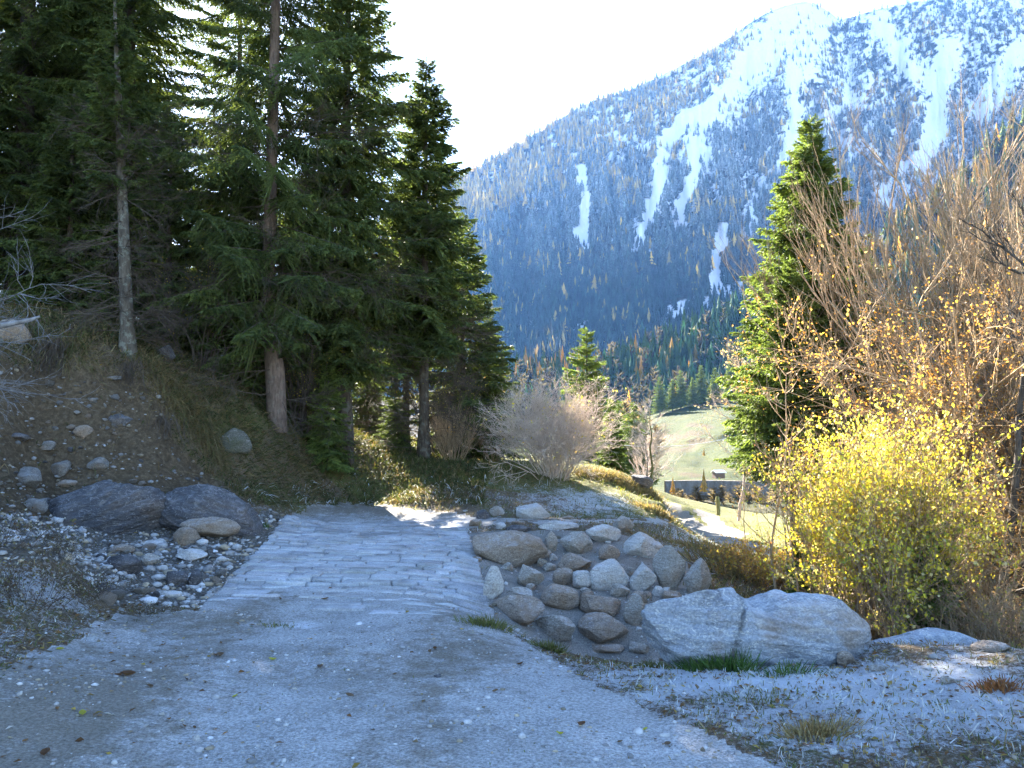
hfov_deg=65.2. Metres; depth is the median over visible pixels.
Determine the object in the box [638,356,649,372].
bare tree
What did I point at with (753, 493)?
bare bush
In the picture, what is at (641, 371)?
larch tree
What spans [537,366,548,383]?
bare tree
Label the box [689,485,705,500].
bare bush
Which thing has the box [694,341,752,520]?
bare tree
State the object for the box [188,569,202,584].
stone
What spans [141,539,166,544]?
stone
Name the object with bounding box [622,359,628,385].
spruce tree
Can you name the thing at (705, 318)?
bare tree
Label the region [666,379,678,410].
spruce tree
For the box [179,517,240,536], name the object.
stone
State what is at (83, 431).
stone
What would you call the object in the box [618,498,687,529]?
grass tuft
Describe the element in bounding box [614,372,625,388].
bare tree
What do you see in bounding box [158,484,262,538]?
boulder
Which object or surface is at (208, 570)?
gravel
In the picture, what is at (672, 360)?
spruce tree
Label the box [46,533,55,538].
loose stone
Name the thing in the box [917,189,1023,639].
bare tree
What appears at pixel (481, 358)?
spruce tree
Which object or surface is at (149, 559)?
stone
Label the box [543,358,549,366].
bare tree
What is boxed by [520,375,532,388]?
bare tree
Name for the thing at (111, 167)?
spruce tree
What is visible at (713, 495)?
bare bush
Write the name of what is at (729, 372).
spruce tree
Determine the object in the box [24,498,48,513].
stone
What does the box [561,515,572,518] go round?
stone
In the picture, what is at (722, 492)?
bare bush
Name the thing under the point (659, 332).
bare tree
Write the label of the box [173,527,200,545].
stone
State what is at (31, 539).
loose stone
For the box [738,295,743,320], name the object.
spruce tree
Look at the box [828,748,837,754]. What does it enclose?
stone
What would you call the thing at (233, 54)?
spruce tree
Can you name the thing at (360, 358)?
spruce tree
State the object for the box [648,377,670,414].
spruce tree
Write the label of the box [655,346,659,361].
spruce tree
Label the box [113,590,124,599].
loose stone
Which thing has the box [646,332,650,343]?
bare tree
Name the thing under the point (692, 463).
meadow
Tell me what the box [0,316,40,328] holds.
broken branch
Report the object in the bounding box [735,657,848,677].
grass tuft
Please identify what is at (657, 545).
stone
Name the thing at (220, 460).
grass tuft
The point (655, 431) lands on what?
bare tree
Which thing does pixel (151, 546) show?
loose stone
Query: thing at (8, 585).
weed clump
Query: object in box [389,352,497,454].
understorey bush
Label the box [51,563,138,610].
weed clump
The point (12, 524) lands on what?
loose stone
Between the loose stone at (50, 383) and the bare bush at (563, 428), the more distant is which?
the bare bush at (563, 428)
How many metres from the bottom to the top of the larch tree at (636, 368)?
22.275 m
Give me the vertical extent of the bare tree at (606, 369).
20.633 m
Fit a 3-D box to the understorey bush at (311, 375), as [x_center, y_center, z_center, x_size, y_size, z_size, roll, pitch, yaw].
[-4.385,-0.244,16.283,2.768,2.560,2.309,2,-4,-34]
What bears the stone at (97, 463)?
on the earth bank
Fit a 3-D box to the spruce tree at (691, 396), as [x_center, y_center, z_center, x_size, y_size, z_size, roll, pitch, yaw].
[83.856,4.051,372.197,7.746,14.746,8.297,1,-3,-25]
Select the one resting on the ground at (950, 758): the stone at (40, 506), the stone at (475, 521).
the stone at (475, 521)
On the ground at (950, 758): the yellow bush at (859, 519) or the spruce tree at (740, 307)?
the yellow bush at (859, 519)
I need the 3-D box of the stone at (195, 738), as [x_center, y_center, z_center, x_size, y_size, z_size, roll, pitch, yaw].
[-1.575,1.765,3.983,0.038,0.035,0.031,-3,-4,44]
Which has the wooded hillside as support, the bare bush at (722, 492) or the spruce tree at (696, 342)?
the spruce tree at (696, 342)
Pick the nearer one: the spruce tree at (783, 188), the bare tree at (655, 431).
the spruce tree at (783, 188)
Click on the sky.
(506, 68)
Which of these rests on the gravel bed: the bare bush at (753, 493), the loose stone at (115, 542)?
the loose stone at (115, 542)
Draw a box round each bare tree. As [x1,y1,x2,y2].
[512,359,523,375]
[517,372,525,386]
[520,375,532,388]
[527,369,533,382]
[535,378,545,396]
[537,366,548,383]
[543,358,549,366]
[545,376,557,403]
[546,365,558,384]
[556,380,571,399]
[596,350,602,366]
[599,363,609,377]
[604,380,611,396]
[605,342,615,357]
[612,359,621,373]
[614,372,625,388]
[616,399,635,426]
[621,403,679,480]
[622,398,675,488]
[626,344,634,358]
[630,401,655,428]
[638,347,648,362]
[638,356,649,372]
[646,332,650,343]
[647,365,662,388]
[649,425,669,455]
[654,326,662,343]
[672,365,683,385]
[694,328,708,352]
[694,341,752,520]
[699,328,709,350]
[701,310,710,328]
[712,76,1023,565]
[788,51,1023,582]
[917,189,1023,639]
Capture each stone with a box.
[0,319,31,344]
[5,521,21,528]
[8,543,20,549]
[11,433,30,440]
[17,466,41,486]
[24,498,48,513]
[25,537,37,541]
[40,516,51,520]
[41,441,55,449]
[45,380,54,386]
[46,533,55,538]
[50,460,71,476]
[57,480,76,486]
[66,424,75,429]
[73,425,93,438]
[86,457,108,469]
[96,582,116,592]
[98,591,117,604]
[106,554,143,574]
[107,375,121,380]
[107,540,121,545]
[108,414,132,424]
[110,544,134,552]
[111,394,119,399]
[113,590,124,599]
[133,587,150,594]
[138,481,145,485]
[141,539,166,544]
[141,543,157,549]
[141,553,159,565]
[150,591,159,596]
[157,345,175,360]
[159,590,182,597]
[166,571,187,584]
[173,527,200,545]
[175,548,207,560]
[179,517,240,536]
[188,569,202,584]
[192,735,199,741]
[202,572,208,580]
[207,553,217,558]
[212,576,222,582]
[214,569,226,576]
[219,428,251,453]
[470,519,481,524]
[476,509,490,518]
[489,506,504,515]
[496,522,505,528]
[506,525,531,531]
[511,521,524,523]
[538,520,578,530]
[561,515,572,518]
[631,475,653,487]
[653,541,662,549]
[662,590,681,598]
[683,558,711,592]
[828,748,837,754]
[837,651,854,665]
[869,664,886,671]
[922,666,932,670]
[940,675,956,683]
[970,640,1010,652]
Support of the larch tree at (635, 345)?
on the wooded hillside
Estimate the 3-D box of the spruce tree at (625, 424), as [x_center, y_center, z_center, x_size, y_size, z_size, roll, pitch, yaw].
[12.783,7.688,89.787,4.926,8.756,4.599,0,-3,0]
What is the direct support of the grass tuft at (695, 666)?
on the ground at (950, 758)
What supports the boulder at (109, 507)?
on the gravel bed
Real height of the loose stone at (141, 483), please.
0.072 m
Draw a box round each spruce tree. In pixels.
[0,0,134,296]
[0,0,207,317]
[0,0,238,324]
[0,85,140,321]
[39,0,202,370]
[102,113,226,349]
[127,0,424,458]
[160,0,298,345]
[171,126,286,392]
[241,0,459,487]
[244,294,353,415]
[262,166,336,427]
[351,347,391,436]
[353,56,512,458]
[356,178,460,449]
[409,214,524,460]
[458,315,529,459]
[532,366,536,386]
[552,351,555,369]
[555,326,628,470]
[557,351,560,369]
[591,398,632,476]
[613,400,630,434]
[614,414,649,476]
[620,402,657,484]
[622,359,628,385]
[639,413,663,485]
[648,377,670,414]
[651,331,654,348]
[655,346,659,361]
[663,356,666,376]
[665,330,667,345]
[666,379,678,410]
[669,370,690,409]
[670,345,674,372]
[673,324,678,344]
[673,350,677,378]
[676,339,679,358]
[686,377,698,406]
[689,365,710,403]
[695,334,699,354]
[701,330,706,360]
[707,367,722,399]
[713,255,867,562]
[714,113,924,562]
[720,324,725,350]
[721,296,726,323]
[721,359,737,397]
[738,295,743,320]
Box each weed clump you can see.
[0,497,80,563]
[0,552,103,615]
[23,528,101,562]
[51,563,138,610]
[125,599,175,620]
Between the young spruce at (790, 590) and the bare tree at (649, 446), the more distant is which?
the bare tree at (649, 446)
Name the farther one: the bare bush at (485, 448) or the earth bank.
the bare bush at (485, 448)
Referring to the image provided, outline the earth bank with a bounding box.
[0,358,247,517]
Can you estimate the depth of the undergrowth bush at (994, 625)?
7.58 m
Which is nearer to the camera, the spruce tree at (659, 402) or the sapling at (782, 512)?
the sapling at (782, 512)
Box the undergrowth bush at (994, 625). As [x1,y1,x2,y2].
[853,548,1023,647]
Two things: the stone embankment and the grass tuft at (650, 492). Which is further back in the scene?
the grass tuft at (650, 492)
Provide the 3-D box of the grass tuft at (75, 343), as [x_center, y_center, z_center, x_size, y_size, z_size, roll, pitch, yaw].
[-6.954,-0.173,12.543,2.185,1.526,1.352,1,-3,-24]
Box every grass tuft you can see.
[19,329,140,397]
[110,340,198,438]
[131,357,222,446]
[157,367,225,448]
[180,401,242,472]
[188,430,244,484]
[206,393,269,457]
[250,620,309,629]
[287,440,334,501]
[452,612,525,636]
[523,638,572,655]
[561,464,638,492]
[573,466,662,503]
[615,472,679,517]
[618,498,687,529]
[619,660,673,668]
[628,526,777,573]
[660,651,764,671]
[661,540,855,587]
[687,681,838,711]
[696,647,774,671]
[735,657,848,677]
[751,709,873,743]
[953,673,1023,694]
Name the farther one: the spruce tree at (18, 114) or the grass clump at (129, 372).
the spruce tree at (18, 114)
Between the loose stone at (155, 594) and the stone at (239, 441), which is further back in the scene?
the stone at (239, 441)
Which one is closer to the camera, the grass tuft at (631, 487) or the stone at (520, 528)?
the stone at (520, 528)
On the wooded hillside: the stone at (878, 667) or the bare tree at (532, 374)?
the bare tree at (532, 374)
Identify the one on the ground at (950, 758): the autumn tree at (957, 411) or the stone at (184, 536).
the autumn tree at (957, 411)
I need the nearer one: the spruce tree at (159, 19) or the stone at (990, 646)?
the stone at (990, 646)
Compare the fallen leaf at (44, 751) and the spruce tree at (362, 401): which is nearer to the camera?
the fallen leaf at (44, 751)
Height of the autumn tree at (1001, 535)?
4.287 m
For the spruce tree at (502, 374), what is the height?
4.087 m
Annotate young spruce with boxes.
[300,350,359,472]
[373,379,416,449]
[782,531,824,593]
[881,486,968,635]
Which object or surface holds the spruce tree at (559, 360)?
on the wooded hillside
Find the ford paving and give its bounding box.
[207,515,489,618]
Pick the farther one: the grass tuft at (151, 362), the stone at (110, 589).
the grass tuft at (151, 362)
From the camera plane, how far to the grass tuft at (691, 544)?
11.49 m
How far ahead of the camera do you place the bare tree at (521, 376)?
462.18 m
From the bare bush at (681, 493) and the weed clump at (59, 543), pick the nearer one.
the weed clump at (59, 543)
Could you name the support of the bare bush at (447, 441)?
on the ground at (950, 758)
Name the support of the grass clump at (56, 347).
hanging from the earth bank
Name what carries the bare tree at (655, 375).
on the wooded hillside
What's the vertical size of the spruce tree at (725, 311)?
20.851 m
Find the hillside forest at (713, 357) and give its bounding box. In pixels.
[437,106,1023,438]
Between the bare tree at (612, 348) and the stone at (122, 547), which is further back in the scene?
the bare tree at (612, 348)
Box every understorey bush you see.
[105,239,273,369]
[247,313,352,434]
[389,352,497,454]
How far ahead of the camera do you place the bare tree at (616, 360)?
483.11 m
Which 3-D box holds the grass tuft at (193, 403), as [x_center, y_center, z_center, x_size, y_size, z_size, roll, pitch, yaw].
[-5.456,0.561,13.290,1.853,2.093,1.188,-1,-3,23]
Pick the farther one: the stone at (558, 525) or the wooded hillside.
the wooded hillside
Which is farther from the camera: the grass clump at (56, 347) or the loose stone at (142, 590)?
the grass clump at (56, 347)
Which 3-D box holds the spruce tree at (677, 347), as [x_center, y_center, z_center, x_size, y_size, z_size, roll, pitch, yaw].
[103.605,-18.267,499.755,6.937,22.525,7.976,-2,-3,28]
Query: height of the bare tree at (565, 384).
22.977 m
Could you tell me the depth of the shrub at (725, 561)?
10.59 m
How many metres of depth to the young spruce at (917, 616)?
8.11 m
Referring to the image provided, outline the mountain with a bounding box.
[383,0,1023,352]
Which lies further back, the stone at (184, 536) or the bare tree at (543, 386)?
the bare tree at (543, 386)
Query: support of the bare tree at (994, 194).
on the ground at (950, 758)
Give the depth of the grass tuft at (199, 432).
13.02 m
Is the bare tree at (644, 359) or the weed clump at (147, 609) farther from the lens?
the bare tree at (644, 359)
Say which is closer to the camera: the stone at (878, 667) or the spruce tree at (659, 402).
the stone at (878, 667)
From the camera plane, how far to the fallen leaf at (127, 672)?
4.92 m
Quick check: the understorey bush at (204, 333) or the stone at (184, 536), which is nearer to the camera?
the stone at (184, 536)
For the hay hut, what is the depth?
144.78 m
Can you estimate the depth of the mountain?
1693.57 m
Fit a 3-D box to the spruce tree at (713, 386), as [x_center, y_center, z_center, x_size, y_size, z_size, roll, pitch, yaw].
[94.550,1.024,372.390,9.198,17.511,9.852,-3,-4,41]
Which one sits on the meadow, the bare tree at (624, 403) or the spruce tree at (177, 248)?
the bare tree at (624, 403)
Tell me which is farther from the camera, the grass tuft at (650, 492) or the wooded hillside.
the wooded hillside
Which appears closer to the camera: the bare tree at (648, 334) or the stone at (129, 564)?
the stone at (129, 564)
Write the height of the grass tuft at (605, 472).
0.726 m
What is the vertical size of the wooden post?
1.035 m
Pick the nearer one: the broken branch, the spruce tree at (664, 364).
the broken branch
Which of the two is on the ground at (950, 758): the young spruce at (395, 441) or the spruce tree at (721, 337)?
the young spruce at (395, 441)
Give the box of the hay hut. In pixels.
[710,470,725,478]
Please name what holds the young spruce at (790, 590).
on the ground at (950, 758)
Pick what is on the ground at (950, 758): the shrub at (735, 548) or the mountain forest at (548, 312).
the shrub at (735, 548)
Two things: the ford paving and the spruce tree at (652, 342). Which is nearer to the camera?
the ford paving
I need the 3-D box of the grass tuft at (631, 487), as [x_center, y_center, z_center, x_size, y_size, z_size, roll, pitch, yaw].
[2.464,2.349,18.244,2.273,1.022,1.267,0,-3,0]
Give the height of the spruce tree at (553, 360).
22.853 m
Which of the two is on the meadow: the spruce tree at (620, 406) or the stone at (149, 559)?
the spruce tree at (620, 406)
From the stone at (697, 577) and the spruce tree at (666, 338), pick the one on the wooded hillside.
the spruce tree at (666, 338)
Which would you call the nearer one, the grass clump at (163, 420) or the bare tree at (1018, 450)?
the bare tree at (1018, 450)
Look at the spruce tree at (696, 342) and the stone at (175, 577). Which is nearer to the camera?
the stone at (175, 577)
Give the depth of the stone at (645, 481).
18.52 m
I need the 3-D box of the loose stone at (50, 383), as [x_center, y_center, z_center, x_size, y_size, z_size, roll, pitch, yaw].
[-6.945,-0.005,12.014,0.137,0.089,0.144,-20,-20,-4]
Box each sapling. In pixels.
[729,351,826,588]
[732,462,752,543]
[743,420,809,591]
[760,435,807,588]
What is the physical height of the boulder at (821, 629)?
0.675 m
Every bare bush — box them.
[402,398,491,460]
[461,365,638,488]
[466,420,516,461]
[676,489,686,498]
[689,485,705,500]
[706,486,721,504]
[714,485,731,506]
[724,493,733,501]
[732,485,744,503]
[743,492,754,503]
[750,486,764,501]
[754,492,763,507]
[766,486,777,503]
[768,490,780,503]
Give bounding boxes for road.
[0,502,778,767]
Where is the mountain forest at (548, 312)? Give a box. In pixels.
[196,0,1023,405]
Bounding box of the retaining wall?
[664,480,809,497]
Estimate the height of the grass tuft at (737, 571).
0.731 m
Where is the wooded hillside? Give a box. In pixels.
[333,122,1023,437]
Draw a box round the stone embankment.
[468,515,690,664]
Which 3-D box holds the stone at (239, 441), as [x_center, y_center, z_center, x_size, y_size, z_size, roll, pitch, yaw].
[-4.628,0.956,13.355,0.528,0.457,0.396,1,-3,-25]
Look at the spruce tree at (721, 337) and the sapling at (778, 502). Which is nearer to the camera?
the sapling at (778, 502)
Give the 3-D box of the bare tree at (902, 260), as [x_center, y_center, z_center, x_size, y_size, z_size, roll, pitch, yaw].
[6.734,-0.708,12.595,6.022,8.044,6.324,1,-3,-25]
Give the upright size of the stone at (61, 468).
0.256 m
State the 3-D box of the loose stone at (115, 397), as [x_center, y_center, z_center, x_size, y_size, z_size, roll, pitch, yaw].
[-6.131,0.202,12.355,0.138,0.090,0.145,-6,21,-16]
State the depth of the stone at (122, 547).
9.37 m
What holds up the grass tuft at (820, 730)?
on the ground at (950, 758)
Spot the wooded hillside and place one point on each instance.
(996, 155)
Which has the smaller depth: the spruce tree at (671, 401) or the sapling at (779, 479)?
the sapling at (779, 479)
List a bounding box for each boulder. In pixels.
[47,480,166,534]
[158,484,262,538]
[516,503,550,519]
[641,587,871,668]
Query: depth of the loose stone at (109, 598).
6.92 m
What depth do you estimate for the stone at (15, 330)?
12.05 m
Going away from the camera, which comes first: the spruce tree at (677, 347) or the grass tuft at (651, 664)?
the grass tuft at (651, 664)
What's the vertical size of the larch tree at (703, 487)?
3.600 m
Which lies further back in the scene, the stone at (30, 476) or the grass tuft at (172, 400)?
the grass tuft at (172, 400)
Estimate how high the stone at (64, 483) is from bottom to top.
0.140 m
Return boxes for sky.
[4,0,922,244]
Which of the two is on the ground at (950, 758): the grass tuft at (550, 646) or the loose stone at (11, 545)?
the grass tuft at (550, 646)
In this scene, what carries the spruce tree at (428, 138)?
on the ground at (950, 758)
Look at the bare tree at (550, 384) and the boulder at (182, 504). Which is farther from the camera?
the bare tree at (550, 384)
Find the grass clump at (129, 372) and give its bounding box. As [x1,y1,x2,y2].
[111,355,146,392]
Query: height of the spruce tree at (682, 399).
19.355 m
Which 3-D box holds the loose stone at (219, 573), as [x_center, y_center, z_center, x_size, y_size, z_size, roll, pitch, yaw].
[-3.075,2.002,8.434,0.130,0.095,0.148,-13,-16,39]
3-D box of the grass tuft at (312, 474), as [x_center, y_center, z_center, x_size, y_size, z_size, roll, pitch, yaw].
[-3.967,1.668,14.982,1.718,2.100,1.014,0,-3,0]
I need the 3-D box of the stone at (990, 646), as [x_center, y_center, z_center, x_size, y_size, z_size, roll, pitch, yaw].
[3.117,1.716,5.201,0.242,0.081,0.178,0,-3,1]
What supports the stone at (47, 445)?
on the earth bank
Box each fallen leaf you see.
[40,747,49,754]
[120,670,135,674]
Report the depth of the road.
4.62 m
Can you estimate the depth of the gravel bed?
9.13 m
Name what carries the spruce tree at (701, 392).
on the meadow
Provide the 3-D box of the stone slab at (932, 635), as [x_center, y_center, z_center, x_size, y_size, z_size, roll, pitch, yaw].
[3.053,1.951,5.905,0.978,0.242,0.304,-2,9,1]
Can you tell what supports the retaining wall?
on the meadow
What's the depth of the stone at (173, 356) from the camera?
13.97 m
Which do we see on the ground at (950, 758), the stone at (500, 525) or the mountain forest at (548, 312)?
the stone at (500, 525)
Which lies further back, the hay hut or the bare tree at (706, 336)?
the bare tree at (706, 336)
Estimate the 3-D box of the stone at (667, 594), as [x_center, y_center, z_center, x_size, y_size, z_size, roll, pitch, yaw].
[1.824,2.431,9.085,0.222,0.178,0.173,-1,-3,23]
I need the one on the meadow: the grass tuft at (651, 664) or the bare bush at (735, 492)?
the bare bush at (735, 492)
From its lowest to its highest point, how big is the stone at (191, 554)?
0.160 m
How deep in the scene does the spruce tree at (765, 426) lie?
12.71 m
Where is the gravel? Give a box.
[0,352,1023,767]
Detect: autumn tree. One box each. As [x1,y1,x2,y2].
[716,147,1023,621]
[798,364,1023,627]
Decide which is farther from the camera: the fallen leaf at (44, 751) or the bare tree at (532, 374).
the bare tree at (532, 374)
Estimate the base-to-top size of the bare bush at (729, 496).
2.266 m
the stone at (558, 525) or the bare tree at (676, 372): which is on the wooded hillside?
the bare tree at (676, 372)
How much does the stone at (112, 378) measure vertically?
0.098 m
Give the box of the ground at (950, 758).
[0,304,1023,767]
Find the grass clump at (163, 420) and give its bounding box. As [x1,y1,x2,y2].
[142,411,190,450]
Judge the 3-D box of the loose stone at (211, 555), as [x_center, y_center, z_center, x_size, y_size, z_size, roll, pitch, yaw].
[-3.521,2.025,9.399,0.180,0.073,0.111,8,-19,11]
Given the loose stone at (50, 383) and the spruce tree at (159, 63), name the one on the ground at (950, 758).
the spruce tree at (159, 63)
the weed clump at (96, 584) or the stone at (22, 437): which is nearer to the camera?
the weed clump at (96, 584)
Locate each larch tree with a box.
[634,333,637,353]
[634,361,638,379]
[639,360,643,381]
[669,479,675,494]
[699,470,707,491]
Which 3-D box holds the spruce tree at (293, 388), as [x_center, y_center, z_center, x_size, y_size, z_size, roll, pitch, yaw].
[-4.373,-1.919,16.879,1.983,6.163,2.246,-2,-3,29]
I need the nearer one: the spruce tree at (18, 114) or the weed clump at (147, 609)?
the weed clump at (147, 609)
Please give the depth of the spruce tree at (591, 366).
26.87 m
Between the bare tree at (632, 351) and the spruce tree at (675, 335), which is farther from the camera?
the spruce tree at (675, 335)
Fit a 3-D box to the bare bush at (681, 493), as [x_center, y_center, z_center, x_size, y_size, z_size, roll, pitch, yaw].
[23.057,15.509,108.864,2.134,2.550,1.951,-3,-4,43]
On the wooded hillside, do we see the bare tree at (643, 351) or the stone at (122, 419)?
the bare tree at (643, 351)
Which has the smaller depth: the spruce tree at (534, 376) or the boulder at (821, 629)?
the boulder at (821, 629)
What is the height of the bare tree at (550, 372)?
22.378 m
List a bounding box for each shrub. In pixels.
[0,196,109,437]
[694,533,758,563]
[699,537,797,589]
[726,530,829,592]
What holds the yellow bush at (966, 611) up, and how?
on the ground at (950, 758)
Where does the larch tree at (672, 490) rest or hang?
on the meadow
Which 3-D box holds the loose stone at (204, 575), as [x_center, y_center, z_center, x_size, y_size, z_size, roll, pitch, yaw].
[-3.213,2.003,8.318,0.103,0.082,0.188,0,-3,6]
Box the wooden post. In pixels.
[714,496,719,515]
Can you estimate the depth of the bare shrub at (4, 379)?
6.77 m
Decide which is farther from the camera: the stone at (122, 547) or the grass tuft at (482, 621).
the stone at (122, 547)
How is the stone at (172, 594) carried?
on the gravel bed
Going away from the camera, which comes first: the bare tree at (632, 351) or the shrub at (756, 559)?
the shrub at (756, 559)
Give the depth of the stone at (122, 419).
12.16 m
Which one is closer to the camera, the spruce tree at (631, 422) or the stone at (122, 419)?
the stone at (122, 419)
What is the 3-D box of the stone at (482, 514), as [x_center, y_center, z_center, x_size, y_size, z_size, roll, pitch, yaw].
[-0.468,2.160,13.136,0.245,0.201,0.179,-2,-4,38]
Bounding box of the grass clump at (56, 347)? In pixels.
[20,333,71,398]
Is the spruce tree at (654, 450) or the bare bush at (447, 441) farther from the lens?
the spruce tree at (654, 450)
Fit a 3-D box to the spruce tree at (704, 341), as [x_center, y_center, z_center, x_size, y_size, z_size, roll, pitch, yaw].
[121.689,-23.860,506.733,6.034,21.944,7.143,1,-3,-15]
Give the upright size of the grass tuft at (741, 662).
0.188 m
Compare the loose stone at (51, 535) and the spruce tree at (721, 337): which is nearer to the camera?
the loose stone at (51, 535)
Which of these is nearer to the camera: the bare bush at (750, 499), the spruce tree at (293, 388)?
the spruce tree at (293, 388)
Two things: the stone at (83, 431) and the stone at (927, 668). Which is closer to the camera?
the stone at (927, 668)
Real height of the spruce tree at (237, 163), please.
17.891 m
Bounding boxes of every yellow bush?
[718,365,1023,639]
[916,541,1023,647]
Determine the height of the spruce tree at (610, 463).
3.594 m
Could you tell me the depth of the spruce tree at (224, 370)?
15.45 m
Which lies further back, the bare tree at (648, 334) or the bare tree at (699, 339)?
the bare tree at (648, 334)
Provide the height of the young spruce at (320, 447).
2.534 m
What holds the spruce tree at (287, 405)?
on the ground at (950, 758)
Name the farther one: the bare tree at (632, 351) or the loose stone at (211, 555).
the bare tree at (632, 351)
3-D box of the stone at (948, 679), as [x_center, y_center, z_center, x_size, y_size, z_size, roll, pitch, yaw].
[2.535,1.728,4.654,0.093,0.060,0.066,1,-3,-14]
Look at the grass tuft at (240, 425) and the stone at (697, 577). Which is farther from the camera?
the grass tuft at (240, 425)
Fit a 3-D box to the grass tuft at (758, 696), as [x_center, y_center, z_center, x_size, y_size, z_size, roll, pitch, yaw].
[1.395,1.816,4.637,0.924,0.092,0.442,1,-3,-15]
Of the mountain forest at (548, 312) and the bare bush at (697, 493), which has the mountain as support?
the mountain forest at (548, 312)
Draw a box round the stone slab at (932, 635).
[872,627,979,645]
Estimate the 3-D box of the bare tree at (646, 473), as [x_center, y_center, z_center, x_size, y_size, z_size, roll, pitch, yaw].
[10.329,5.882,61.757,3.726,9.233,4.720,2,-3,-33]
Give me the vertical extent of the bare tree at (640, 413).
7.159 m
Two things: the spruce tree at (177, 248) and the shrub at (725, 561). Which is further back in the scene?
the spruce tree at (177, 248)
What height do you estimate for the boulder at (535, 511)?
0.319 m
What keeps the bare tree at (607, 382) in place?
on the wooded hillside
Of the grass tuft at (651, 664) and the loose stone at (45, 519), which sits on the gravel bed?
the loose stone at (45, 519)
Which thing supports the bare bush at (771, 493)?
on the meadow
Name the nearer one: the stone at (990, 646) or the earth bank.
the stone at (990, 646)
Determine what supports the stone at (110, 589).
on the gravel bed
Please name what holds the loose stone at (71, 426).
on the earth bank
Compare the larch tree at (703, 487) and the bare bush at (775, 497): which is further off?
the larch tree at (703, 487)
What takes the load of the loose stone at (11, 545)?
on the gravel bed
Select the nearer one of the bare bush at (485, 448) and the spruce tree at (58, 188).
the spruce tree at (58, 188)
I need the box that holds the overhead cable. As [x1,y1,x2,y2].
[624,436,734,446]
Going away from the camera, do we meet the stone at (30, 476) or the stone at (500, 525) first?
the stone at (30, 476)
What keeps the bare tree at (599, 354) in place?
on the wooded hillside
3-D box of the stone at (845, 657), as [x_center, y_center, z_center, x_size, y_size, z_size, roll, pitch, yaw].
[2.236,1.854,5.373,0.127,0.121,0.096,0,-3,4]
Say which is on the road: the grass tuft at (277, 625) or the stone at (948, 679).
the grass tuft at (277, 625)
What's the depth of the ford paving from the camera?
9.26 m
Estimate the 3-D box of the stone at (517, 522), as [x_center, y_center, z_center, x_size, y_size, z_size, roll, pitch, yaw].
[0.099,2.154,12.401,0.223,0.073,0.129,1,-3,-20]
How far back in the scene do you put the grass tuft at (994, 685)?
4.48 m
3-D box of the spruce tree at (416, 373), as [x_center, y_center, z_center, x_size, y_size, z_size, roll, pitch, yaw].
[-2.603,-1.628,19.273,2.793,7.348,3.281,2,-4,-36]
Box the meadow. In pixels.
[510,396,971,515]
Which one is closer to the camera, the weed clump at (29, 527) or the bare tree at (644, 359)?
the weed clump at (29, 527)
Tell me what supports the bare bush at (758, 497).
on the meadow
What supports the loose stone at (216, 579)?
on the gravel bed
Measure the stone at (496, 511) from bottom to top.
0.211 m
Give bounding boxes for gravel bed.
[0,509,283,607]
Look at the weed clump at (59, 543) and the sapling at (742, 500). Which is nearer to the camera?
the weed clump at (59, 543)
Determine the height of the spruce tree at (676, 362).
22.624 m
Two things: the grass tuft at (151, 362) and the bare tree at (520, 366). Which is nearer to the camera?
the grass tuft at (151, 362)
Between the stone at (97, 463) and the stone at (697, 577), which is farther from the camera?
the stone at (97, 463)

